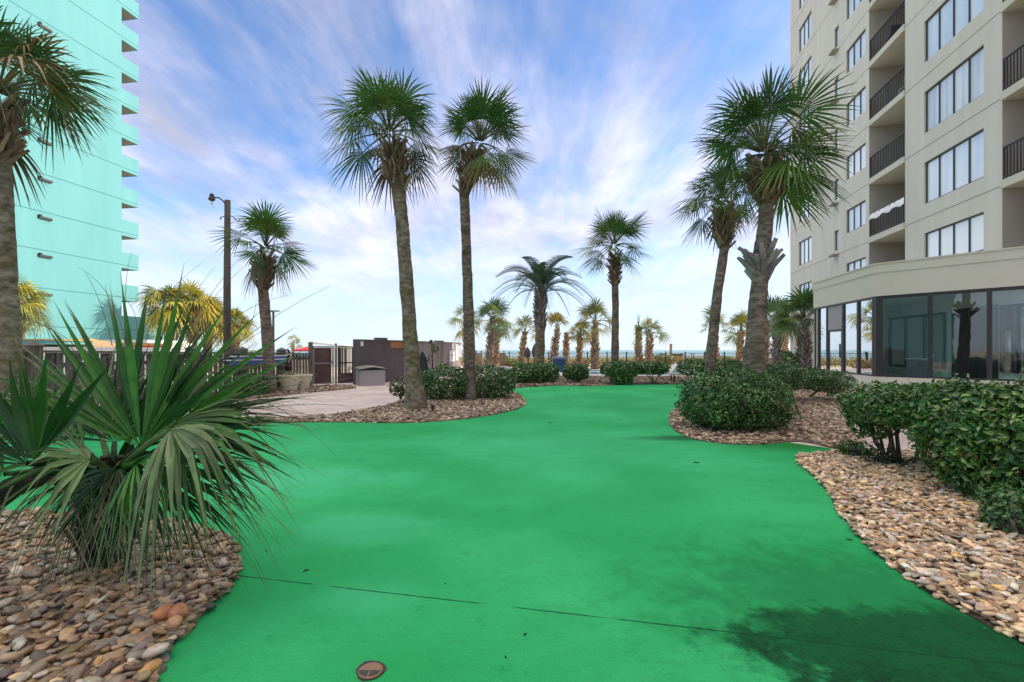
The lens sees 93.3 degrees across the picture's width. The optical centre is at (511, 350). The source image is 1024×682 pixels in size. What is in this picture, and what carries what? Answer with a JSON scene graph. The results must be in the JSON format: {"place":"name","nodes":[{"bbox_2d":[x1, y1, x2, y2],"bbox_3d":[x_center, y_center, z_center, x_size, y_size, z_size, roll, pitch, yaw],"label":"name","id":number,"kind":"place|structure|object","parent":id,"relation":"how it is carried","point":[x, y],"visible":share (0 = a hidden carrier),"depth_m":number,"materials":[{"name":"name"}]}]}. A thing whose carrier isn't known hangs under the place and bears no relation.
{"place":"outdoors","nodes":[
{"label":"outdoors","id":0,"kind":"place"},
{"bbox_2d":[22,339,95,344],"bbox_3d":[-26.274,0.470,25.500,6.118,2.060,3.000,0,0,0],"label":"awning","id":1,"kind":"object","parent":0,"point":[47,341],"visible":0.28,"depth_m":24.46,"materials":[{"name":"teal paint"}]},
{"bbox_2d":[43,338,115,346],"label":"pavilion","id":2,"kind":"structure","parent":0,"point":[98,343],"depth_m":27.95,"materials":[{"name":"beige"}]},
{"bbox_2d":[0,0,165,339],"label":"hotel tower","id":3,"kind":"structure","parent":0,"point":[70,228],"depth_m":37.11,"materials":[{"name":"teal paint"}]},
{"bbox_2d":[43,347,184,378],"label":"wall","id":4,"kind":"structure","parent":0,"point":[105,348],"depth_m":24.31,"materials":[{"name":"white paint"}]},
{"bbox_2d":[0,507,243,681],"bbox_3d":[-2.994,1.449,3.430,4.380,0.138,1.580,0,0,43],"label":"river stones","id":5,"kind":"object","parent":0,"point":[32,649],"visible":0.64,"depth_m":2.69,"materials":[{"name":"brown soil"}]},
{"bbox_2d":[152,603,174,619],"bbox_3d":[-1.845,1.391,2.565,0.069,0.074,0.110,0,0,40],"label":"stone","id":6,"kind":"object","parent":5,"relation":"on","point":[160,612],"visible":0.83,"depth_m":2.54,"materials":[{"name":"brown stone"}]},
{"bbox_2d":[165,615,182,628],"bbox_3d":[-1.744,1.407,2.500,0.080,0.063,0.063,0,0,0],"label":"stone","id":7,"kind":"object","parent":5,"relation":"on","point":[175,621],"visible":1,"depth_m":2.48,"materials":[{"name":"beige stone"}]},
{"bbox_2d":[0,254,352,631],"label":"fan palm","id":8,"kind":"object","parent":5,"relation":"on","point":[112,499],"visible":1,"depth_m":2.89,"materials":[{"name":"green plant"}]},
{"bbox_2d":[167,602,188,618],"bbox_3d":[-1.784,1.401,2.587,0.102,0.082,0.106,0,0,0],"label":"stone","id":9,"kind":"object","parent":5,"relation":"on","point":[181,609],"visible":0.81,"depth_m":2.57,"materials":[{"name":"brown stone"}]},
{"bbox_2d":[102,340,191,347],"bbox_3d":[-25.360,0.410,33.850,4.915,2.180,4.300,0,0,0],"label":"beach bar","id":10,"kind":"object","parent":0,"point":[146,344],"visible":0.14,"depth_m":32.01,"materials":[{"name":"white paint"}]},
{"bbox_2d":[0,384,355,437],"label":"mulch","id":11,"kind":"object","parent":0,"point":[327,387],"visible":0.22,"depth_m":17.65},
{"bbox_2d":[0,5,123,415],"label":"palm tree","id":12,"kind":"object","parent":11,"relation":"on","point":[53,77],"visible":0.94,"depth_m":8.70,"materials":[{"name":"green plant"}]},
{"bbox_2d":[42,396,232,436],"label":"grass","id":13,"kind":"structure","parent":11,"relation":"on","point":[90,434],"depth_m":8.69,"materials":[{"name":"green plant"}]},
{"bbox_2d":[232,372,272,393],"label":"shrub","id":14,"kind":"object","parent":11,"relation":"on","point":[258,385],"visible":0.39,"depth_m":15.75,"materials":[{"name":"green plant"}]},
{"bbox_2d":[205,199,320,393],"bbox_3d":[-8.087,-1.807,16.253,3.151,6.620,3.286,0,0,0],"label":"palm tree","id":15,"kind":"object","parent":11,"relation":"on","point":[264,269],"visible":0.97,"depth_m":16.01,"materials":[{"name":"green plant"}]},
{"bbox_2d":[285,349,292,373],"bbox_3d":[-8.378,0.725,18.150,0.280,1.550,0.280,0,0,0],"label":"statue","id":16,"kind":"object","parent":11,"relation":"on","point":[288,362],"visible":0.59,"depth_m":18.09,"materials":[{"name":"grey stone"}]},
{"bbox_2d":[276,369,310,390],"bbox_3d":[-8.056,1.077,17.597,1.564,0.805,1.467,0,0,0],"label":"planter","id":17,"kind":"object","parent":11,"relation":"on","point":[287,381],"visible":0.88,"depth_m":17.35,"materials":[{"name":"concrete"}]},
{"bbox_2d":[293,368,312,388],"bbox_3d":[-7.804,1.067,18.290,1.224,0.826,1.244,0,0,-37],"label":"planter","id":18,"kind":"object","parent":11,"relation":"on","point":[306,379],"visible":0.63,"depth_m":18.15,"materials":[{"name":"concrete"}]},
{"bbox_2d":[245,387,526,423],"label":"bed gravel","id":19,"kind":"structure","parent":0,"point":[452,406],"depth_m":11.45,"materials":[{"name":"beige gravel"}]},
{"bbox_2d":[315,66,452,409],"bbox_3d":[-3.173,-2.819,12.036,3.532,8.668,3.847,0,0,0],"label":"palm tree","id":20,"kind":"object","parent":19,"relation":"on","point":[396,165],"visible":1,"depth_m":12.04,"materials":[{"name":"green plant"}]},
{"bbox_2d":[420,350,428,379],"bbox_3d":[-2.830,0.749,15.600,0.355,1.504,0.299,0,0,0],"label":"parasol","id":21,"kind":"object","parent":19,"relation":"on","point":[423,364],"visible":0.54,"depth_m":15.51,"materials":[{"name":"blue fabric"}]},
{"bbox_2d":[420,362,520,399],"bbox_3d":[-1.268,0.904,14.799,3.137,1.239,1.855,0,0,0],"label":"shrub","id":22,"kind":"object","parent":19,"relation":"on","point":[499,373],"visible":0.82,"depth_m":14.45,"materials":[{"name":"green plant"}]},
{"bbox_2d":[429,74,536,399],"bbox_3d":[-0.827,-3.172,14.405,3.336,9.350,3.792,0,0,0],"label":"palm tree","id":23,"kind":"object","parent":19,"relation":"on","point":[474,165],"visible":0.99,"depth_m":14.23,"materials":[{"name":"green plant"}]},
{"bbox_2d":[82,361,722,404],"bbox_3d":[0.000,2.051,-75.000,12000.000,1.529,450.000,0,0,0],"label":"ground","id":24,"kind":"structure","parent":0,"point":[351,372],"depth_m":35.53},
{"bbox_2d":[18,274,60,338],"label":"palm tree","id":25,"kind":"object","parent":24,"relation":"on","point":[34,303],"visible":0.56,"depth_m":30.02,"materials":[{"name":"yellow plant"}]},
{"bbox_2d":[129,284,203,342],"bbox_3d":[-28.621,-2.087,40.363,5.383,7.174,5.718,0,0,0],"label":"palm tree","id":26,"kind":"object","parent":24,"relation":"on","point":[157,296],"visible":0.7,"depth_m":39.65,"materials":[{"name":"yellow plant"}]},
{"bbox_2d":[154,278,222,345],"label":"palm tree","id":27,"kind":"object","parent":24,"relation":"on","point":[202,298],"visible":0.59,"depth_m":40.89,"materials":[{"name":"yellow plant"}]},
{"bbox_2d":[191,294,238,354],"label":"palm tree","id":28,"kind":"object","parent":24,"relation":"on","point":[219,325],"visible":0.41,"depth_m":41.99,"materials":[{"name":"yellow plant"}]},
{"bbox_2d":[208,193,239,384],"bbox_3d":[-12.433,-2.637,20.983,1.378,8.275,0.336,0,0,-6],"label":"utility pole","id":29,"kind":"object","parent":24,"relation":"on","point":[227,216],"visible":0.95,"depth_m":20.89,"materials":[{"name":"brown wood"}]},
{"bbox_2d":[216,307,260,351],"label":"palm tree","id":30,"kind":"object","parent":24,"relation":"on","point":[238,322],"visible":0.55,"depth_m":43.78,"materials":[{"name":"yellow plant"}]},
{"bbox_2d":[313,342,352,366],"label":"beach hut","id":31,"kind":"object","parent":24,"relation":"on","point":[324,343],"visible":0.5,"depth_m":44.00,"materials":[{"name":"white paint"}]},
{"bbox_2d":[476,375,696,387],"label":"mulch","id":32,"kind":"object","parent":24,"relation":"on","point":[602,379],"visible":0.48,"depth_m":22.05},
{"bbox_2d":[510,361,560,382],"bbox_3d":[1.015,1.015,21.698,2.651,1.065,1.442,0,0,-27],"label":"shrub","id":33,"kind":"object","parent":32,"relation":"on","point":[531,373],"visible":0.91,"depth_m":21.48,"materials":[{"name":"green plant"}]},
{"bbox_2d":[488,255,600,367],"bbox_3d":[1.775,-1.901,27.175,6.334,6.805,6.049,0,0,0],"label":"palm tree","id":34,"kind":"object","parent":32,"relation":"on","point":[541,275],"visible":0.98,"depth_m":26.72,"materials":[{"name":"green plant"}]},
{"bbox_2d":[561,363,591,381],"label":"shrub","id":35,"kind":"object","parent":32,"relation":"on","point":[577,372],"visible":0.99,"depth_m":21.51,"materials":[{"name":"green plant"}]},
{"bbox_2d":[572,206,651,362],"bbox_3d":[5.446,-3.210,26.361,4.492,9.422,4.327,0,0,30],"label":"palm tree","id":36,"kind":"object","parent":32,"relation":"on","point":[605,226],"visible":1,"depth_m":25.83,"materials":[{"name":"green plant"}]},
{"bbox_2d":[599,360,671,384],"bbox_3d":[5.342,0.964,21.078,3.222,1.107,1.552,0,0,0],"label":"shrub","id":37,"kind":"object","parent":32,"relation":"on","point":[626,372],"visible":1,"depth_m":20.71,"materials":[{"name":"green plant"}]},
{"bbox_2d":[675,356,742,377],"bbox_3d":[9.061,0.896,21.547,3.573,1.240,1.527,0,0,0],"label":"shrub","id":38,"kind":"object","parent":32,"relation":"on","point":[686,368],"visible":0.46,"depth_m":21.18,"materials":[{"name":"green plant"}]},
{"bbox_2d":[461,354,771,364],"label":"dune grass","id":39,"kind":"structure","parent":24,"relation":"on","point":[531,360],"depth_m":48.58,"materials":[{"name":"yellow plant"}]},
{"bbox_2d":[482,351,769,363],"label":"iron fence","id":40,"kind":"object","parent":24,"relation":"on","point":[606,356],"visible":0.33,"depth_m":44.99,"materials":[{"name":"black metal"}]},
{"bbox_2d":[790,0,1023,367],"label":"apartment tower","id":41,"kind":"structure","parent":24,"relation":"on","point":[937,142],"depth_m":19.96,"materials":[{"name":"beige paint"}]},
{"bbox_2d":[800,237,810,264],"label":"window","id":42,"kind":"structure","parent":41,"relation":"in","point":[805,246],"depth_m":31.05,"materials":[{"name":"glass"}]},
{"bbox_2d":[800,57,810,90],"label":"window","id":43,"kind":"structure","parent":41,"relation":"in","point":[808,75],"depth_m":30.91,"materials":[{"name":"glass"}]},
{"bbox_2d":[800,12,810,50],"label":"window","id":44,"kind":"structure","parent":41,"relation":"in","point":[805,31],"depth_m":31.07,"materials":[{"name":"glass"}]},
{"bbox_2d":[848,0,861,18],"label":"window","id":45,"kind":"structure","parent":41,"relation":"in","point":[852,4],"depth_m":25.08,"materials":[{"name":"blue glass"}]},
{"bbox_2d":[847,200,865,232],"bbox_3d":[17.538,-6.750,24.552,0.052,1.220,1.962,0,0,11],"label":"window","id":46,"kind":"structure","parent":41,"relation":"in","point":[857,214],"depth_m":24.57,"materials":[{"name":"blue glass"}]},
{"bbox_2d":[847,143,865,178],"bbox_3d":[17.538,-9.550,24.552,0.052,1.220,1.962,0,0,11],"label":"window","id":47,"kind":"structure","parent":41,"relation":"in","point":[859,155],"depth_m":24.58,"materials":[{"name":"blue glass"}]},
{"bbox_2d":[847,86,865,125],"bbox_3d":[17.538,-12.350,24.552,0.052,1.220,1.962,0,0,11],"label":"window","id":48,"kind":"structure","parent":41,"relation":"in","point":[860,100],"depth_m":24.57,"materials":[{"name":"blue glass"}]},
{"bbox_2d":[847,29,865,71],"bbox_3d":[17.538,-15.150,24.552,0.052,1.220,1.962,0,0,11],"label":"window","id":49,"kind":"structure","parent":41,"relation":"in","point":[857,50],"depth_m":24.57,"materials":[{"name":"blue glass"}]},
{"bbox_2d":[847,257,865,270],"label":"window","id":50,"kind":"structure","parent":41,"relation":"in","point":[859,263],"depth_m":24.57,"materials":[{"name":"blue glass"}]},
{"bbox_2d":[869,197,904,219],"bbox_3d":[16.934,-6.327,21.868,0.120,0.315,2.780,0,0,11],"label":"cloth","id":51,"kind":"object","parent":41,"relation":"hanging from","point":[887,209],"visible":1,"depth_m":21.71,"materials":[{"name":"white fabric"}]},
{"bbox_2d":[926,129,983,202],"bbox_3d":[16.164,-6.615,17.683,0.052,1.650,3.120,0,0,11],"label":"window","id":52,"kind":"structure","parent":41,"relation":"in","point":[962,164],"depth_m":17.57,"materials":[{"name":"white glass"}]},
{"bbox_2d":[926,46,983,131],"bbox_3d":[16.164,-9.415,17.683,0.052,1.650,3.120,0,0,11],"label":"window","id":53,"kind":"structure","parent":41,"relation":"in","point":[965,83],"depth_m":17.58,"materials":[{"name":"white glass"}]},
{"bbox_2d":[926,0,983,60],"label":"window","id":54,"kind":"structure","parent":41,"relation":"in","point":[953,15],"depth_m":17.99,"materials":[{"name":"blue glass"}]},
{"bbox_2d":[926,212,983,256],"bbox_3d":[16.164,-3.990,17.683,0.052,1.300,3.120,0,0,11],"label":"window","id":55,"kind":"structure","parent":41,"relation":"in","point":[966,235],"depth_m":17.48,"materials":[{"name":"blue glass"}]},
{"bbox_2d":[122,0,789,349],"label":"sky","id":56,"kind":"structure","parent":0,"point":[613,95],"materials":[{"name":"blue"}]},
{"bbox_2d":[200,350,789,358],"bbox_3d":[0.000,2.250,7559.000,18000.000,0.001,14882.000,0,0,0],"label":"sea","id":57,"kind":"structure","parent":0,"point":[657,352],"depth_m":450.88,"materials":[{"name":"liquid"}]},
{"bbox_2d":[0,384,1023,681],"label":"path","id":58,"kind":"structure","parent":0,"point":[594,532],"depth_m":3.30,"materials":[{"name":"green carpet"}]},
{"bbox_2d":[356,660,386,680],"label":"drain fitting","id":59,"kind":"object","parent":58,"relation":"on","point":[368,670],"visible":1,"depth_m":2.23,"materials":[{"name":"metal"}]},
{"bbox_2d":[334,366,736,383],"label":"pool deck","id":60,"kind":"structure","parent":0,"point":[560,374],"depth_m":28.39,"materials":[{"name":"grey concrete"}]},
{"bbox_2d":[353,338,460,384],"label":"shed","id":61,"kind":"structure","parent":60,"relation":"on","point":[387,354],"depth_m":22.75,"materials":[{"name":"grey wood"}]},
{"bbox_2d":[391,349,402,380],"bbox_3d":[-5.493,0.705,23.093,0.120,1.510,0.875,0,0,29],"label":"door","id":62,"kind":"structure","parent":61,"relation":"in","point":[396,354],"depth_m":23.05,"materials":[{"name":"grey wood"}]},
{"bbox_2d":[444,303,487,366],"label":"palm tree","id":63,"kind":"object","parent":60,"relation":"on","point":[461,331],"visible":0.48,"depth_m":39.89,"materials":[{"name":"green plant"}]},
{"bbox_2d":[475,350,504,365],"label":"timber screen","id":64,"kind":"object","parent":60,"relation":"on","point":[478,358],"visible":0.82,"depth_m":42.98,"materials":[{"name":"brown wood"}]},
{"bbox_2d":[474,296,517,369],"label":"palm tree","id":65,"kind":"object","parent":60,"relation":"on","point":[497,306],"visible":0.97,"depth_m":32.78,"materials":[{"name":"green plant"}]},
{"bbox_2d":[481,315,510,367],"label":"palm tree","id":66,"kind":"object","parent":60,"relation":"on","point":[496,354],"visible":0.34,"depth_m":40.82,"materials":[{"name":"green plant"}]},
{"bbox_2d":[510,314,535,363],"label":"palm tree","id":67,"kind":"object","parent":60,"relation":"on","point":[523,339],"visible":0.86,"depth_m":39.81,"materials":[{"name":"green plant"}]},
{"bbox_2d":[552,356,565,371],"bbox_3d":[3.208,0.967,33.020,0.900,1.066,0.760,0,0,0],"label":"towel bin","id":68,"kind":"object","parent":60,"relation":"on","point":[559,360],"visible":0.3,"depth_m":32.70,"materials":[{"name":"blue plastic"}]},
{"bbox_2d":[546,310,571,363],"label":"palm tree","id":69,"kind":"object","parent":60,"relation":"on","point":[554,347],"visible":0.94,"depth_m":39.83,"materials":[{"name":"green plant"}]},
{"bbox_2d":[562,331,570,364],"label":"palm tree","id":70,"kind":"object","parent":60,"relation":"on","point":[566,348],"visible":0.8,"depth_m":40.84,"materials":[{"name":"brown plant"}]},
{"bbox_2d":[566,317,591,363],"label":"palm tree","id":71,"kind":"object","parent":60,"relation":"on","point":[579,352],"visible":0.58,"depth_m":39.80,"materials":[{"name":"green plant"}]},
{"bbox_2d":[570,296,620,368],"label":"palm tree","id":72,"kind":"object","parent":60,"relation":"on","point":[595,309],"visible":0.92,"depth_m":37.78,"materials":[{"name":"green plant"}]},
{"bbox_2d":[634,314,643,362],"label":"palm tree","id":73,"kind":"object","parent":60,"relation":"on","point":[638,354],"visible":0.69,"depth_m":39.86,"materials":[{"name":"brown plant"}]},
{"bbox_2d":[631,315,670,365],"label":"palm tree","id":74,"kind":"object","parent":60,"relation":"on","point":[648,350],"visible":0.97,"depth_m":38.82,"materials":[{"name":"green plant"}]},
{"bbox_2d":[697,304,729,366],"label":"palm tree","id":75,"kind":"object","parent":60,"relation":"on","point":[721,323],"visible":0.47,"depth_m":41.84,"materials":[{"name":"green plant"}]},
{"bbox_2d":[720,308,747,365],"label":"palm tree","id":76,"kind":"object","parent":60,"relation":"on","point":[740,335],"visible":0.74,"depth_m":36.81,"materials":[{"name":"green plant"}]},
{"bbox_2d":[744,308,785,363],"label":"palm tree","id":77,"kind":"object","parent":60,"relation":"on","point":[767,353],"visible":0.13,"depth_m":33.83,"materials":[{"name":"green plant"}]},
{"bbox_2d":[778,350,798,367],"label":"shrub","id":78,"kind":"object","parent":60,"relation":"on","point":[789,354],"visible":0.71,"depth_m":23.80,"materials":[{"name":"green plant"}]},
{"bbox_2d":[767,294,810,364],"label":"palm tree","id":79,"kind":"object","parent":60,"relation":"on","point":[775,349],"visible":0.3,"depth_m":29.79,"materials":[{"name":"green plant"}]},
{"bbox_2d":[767,286,813,376],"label":"palm tree","id":80,"kind":"object","parent":60,"relation":"on","point":[803,301],"visible":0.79,"depth_m":24.10,"materials":[{"name":"green plant"}]},
{"bbox_2d":[112,382,1015,451],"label":"pavement","id":81,"kind":"structure","parent":0,"point":[359,397],"depth_m":13.80,"materials":[{"name":"beige concrete"}]},
{"bbox_2d":[22,341,311,409],"bbox_3d":[-9.743,0.627,12.539,0.300,1.745,15.320,0,0,10],"label":"wooden fence","id":82,"kind":"object","parent":81,"relation":"on","point":[301,361],"visible":0.32,"depth_m":12.64,"materials":[{"name":"brown wood"}]},
{"bbox_2d":[223,358,286,364],"bbox_3d":[-8.798,0.387,16.542,0.418,0.155,2.934,0,0,10],"label":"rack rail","id":83,"kind":"object","parent":82,"relation":"attached to","point":[253,361],"visible":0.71,"depth_m":16.22,"materials":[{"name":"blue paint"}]},
{"bbox_2d":[230,355,287,359],"bbox_3d":[-8.776,0.262,16.665,0.418,0.155,2.684,0,0,10],"label":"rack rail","id":84,"kind":"object","parent":82,"relation":"attached to","point":[275,356],"visible":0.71,"depth_m":16.51,"materials":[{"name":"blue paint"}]},
{"bbox_2d":[308,342,312,384],"bbox_3d":[-8.396,0.575,20.150,0.207,1.850,0.207,0,0,0],"label":"gate post","id":85,"kind":"object","parent":81,"relation":"on","point":[310,347],"visible":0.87,"depth_m":20.09,"materials":[{"name":"brown wood"}]},
{"bbox_2d":[313,346,333,384],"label":"gate","id":86,"kind":"structure","parent":85,"relation":"attached to","point":[322,362],"depth_m":20.51,"materials":[{"name":"brown metal"}]},
{"bbox_2d":[334,343,336,384],"bbox_3d":[-7.613,0.595,20.900,0.115,1.810,0.115,0,0,0],"label":"gate post","id":87,"kind":"object","parent":81,"relation":"on","point":[335,344],"visible":0.95,"depth_m":20.86,"materials":[{"name":"silver metal"}]},
{"bbox_2d":[338,346,352,382],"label":"gate","id":88,"kind":"structure","parent":87,"relation":"attached to","point":[347,376],"depth_m":21.14,"materials":[{"name":"black metal"}]},
{"bbox_2d":[354,365,386,385],"bbox_3d":[-6.028,1.075,20.591,1.132,0.850,0.856,0,0,-32],"label":"storage box","id":89,"kind":"object","parent":81,"relation":"on","point":[372,375],"visible":0.99,"depth_m":20.29,"materials":[{"name":"grey plastic"}]},
{"bbox_2d":[387,376,404,398],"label":"shrub","id":90,"kind":"object","parent":81,"relation":"on","point":[397,389],"visible":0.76,"depth_m":13.43,"materials":[{"name":"green plant"}]},
{"bbox_2d":[812,246,1023,390],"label":"pool house","id":91,"kind":"structure","parent":81,"relation":"on","point":[960,313],"depth_m":16.89,"materials":[{"name":"paint"}]},
{"bbox_2d":[827,329,841,371],"bbox_3d":[13.356,0.076,19.997,0.278,1.847,1.250,0,0,2],"label":"door","id":92,"kind":"structure","parent":91,"relation":"in","point":[834,337],"depth_m":20.07,"materials":[{"name":"clear glass"}]},
{"bbox_2d":[888,312,945,368],"bbox_3d":[16.291,-0.350,19.564,0.062,2.100,3.639,0,0,11],"label":"window","id":93,"kind":"structure","parent":91,"relation":"in","point":[907,335],"depth_m":19.60,"materials":[{"name":"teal glass"}]},
{"bbox_2d":[814,286,1023,381],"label":"window frame","id":94,"kind":"structure","parent":91,"relation":"in","point":[877,301],"depth_m":16.88,"materials":[{"name":"brown metal"}]},
{"bbox_2d":[999,303,1023,373],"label":"window","id":95,"kind":"structure","parent":91,"relation":"in","point":[1011,317],"depth_m":14.82,"materials":[{"name":"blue glass"}]},
{"bbox_2d":[667,389,862,448],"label":"bed gravel","id":96,"kind":"structure","parent":0,"point":[819,401],"depth_m":8.99,"materials":[{"name":"beige gravel"}]},
{"bbox_2d":[665,159,758,387],"bbox_3d":[6.293,-2.255,14.922,2.711,7.520,2.860,0,0,-38],"label":"palm tree","id":97,"kind":"object","parent":96,"relation":"on","point":[722,236],"visible":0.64,"depth_m":14.88,"materials":[{"name":"green plant"}]},
{"bbox_2d":[674,362,804,432],"bbox_3d":[4.189,0.894,9.174,2.112,1.356,1.983,0,0,0],"label":"shrub","id":98,"kind":"object","parent":96,"relation":"on","point":[709,402],"visible":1,"depth_m":8.63,"materials":[{"name":"green plant"}]},
{"bbox_2d":[689,61,863,399],"bbox_3d":[5.327,-2.222,10.174,3.770,7.450,3.379,0,0,-35],"label":"palm tree","id":99,"kind":"object","parent":96,"relation":"on","point":[767,179],"visible":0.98,"depth_m":10.03,"materials":[{"name":"green plant"}]},
{"bbox_2d":[739,360,858,396],"bbox_3d":[8.411,0.905,14.181,4.567,1.235,2.158,0,0,-30],"label":"shrub","id":100,"kind":"object","parent":96,"relation":"on","point":[820,380],"visible":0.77,"depth_m":13.55,"materials":[{"name":"green plant"}]},
{"bbox_2d":[797,461,1023,643],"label":"bed soil","id":101,"kind":"structure","parent":0,"point":[971,613],"depth_m":3.01,"materials":[{"name":"brown soil"}]},
{"bbox_2d":[833,436,878,456],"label":"shrub","id":102,"kind":"object","parent":101,"relation":"on","point":[852,448],"visible":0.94,"depth_m":6.63,"materials":[{"name":"green plant"}]},
{"bbox_2d":[853,448,933,466],"bbox_3d":[4.999,1.385,6.189,0.968,0.271,0.428,0,0,0],"label":"shrub","id":103,"kind":"object","parent":101,"relation":"on","point":[885,459],"visible":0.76,"depth_m":6.12,"materials":[{"name":"green plant"}]},
{"bbox_2d":[831,377,973,461],"bbox_3d":[4.914,0.927,5.899,1.458,1.177,1.538,0,0,0],"label":"shrub","id":104,"kind":"object","parent":101,"relation":"on","point":[870,402],"visible":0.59,"depth_m":6.05,"materials":[{"name":"green plant"}]},
{"bbox_2d":[795,448,1023,641],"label":"river stones","id":105,"kind":"object","parent":101,"relation":"on","point":[921,492],"visible":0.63,"depth_m":3.81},
{"bbox_2d":[902,372,1023,505],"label":"shrub","id":106,"kind":"object","parent":101,"relation":"on","point":[974,432],"visible":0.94,"depth_m":4.67,"materials":[{"name":"green plant"}]},
{"bbox_2d":[970,483,1023,539],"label":"shrub","id":107,"kind":"object","parent":101,"relation":"on","point":[1000,512],"visible":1,"depth_m":3.88,"materials":[{"name":"green plant"}]},
{"bbox_2d":[905,358,927,375],"bbox_3d":[15.424,0.655,18.400,0.560,0.690,0.460,0,0,0],"label":"cabinet","id":108,"kind":"object","parent":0,"point":[916,366],"visible":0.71,"depth_m":18.20,"materials":[{"name":"grey plastic"}]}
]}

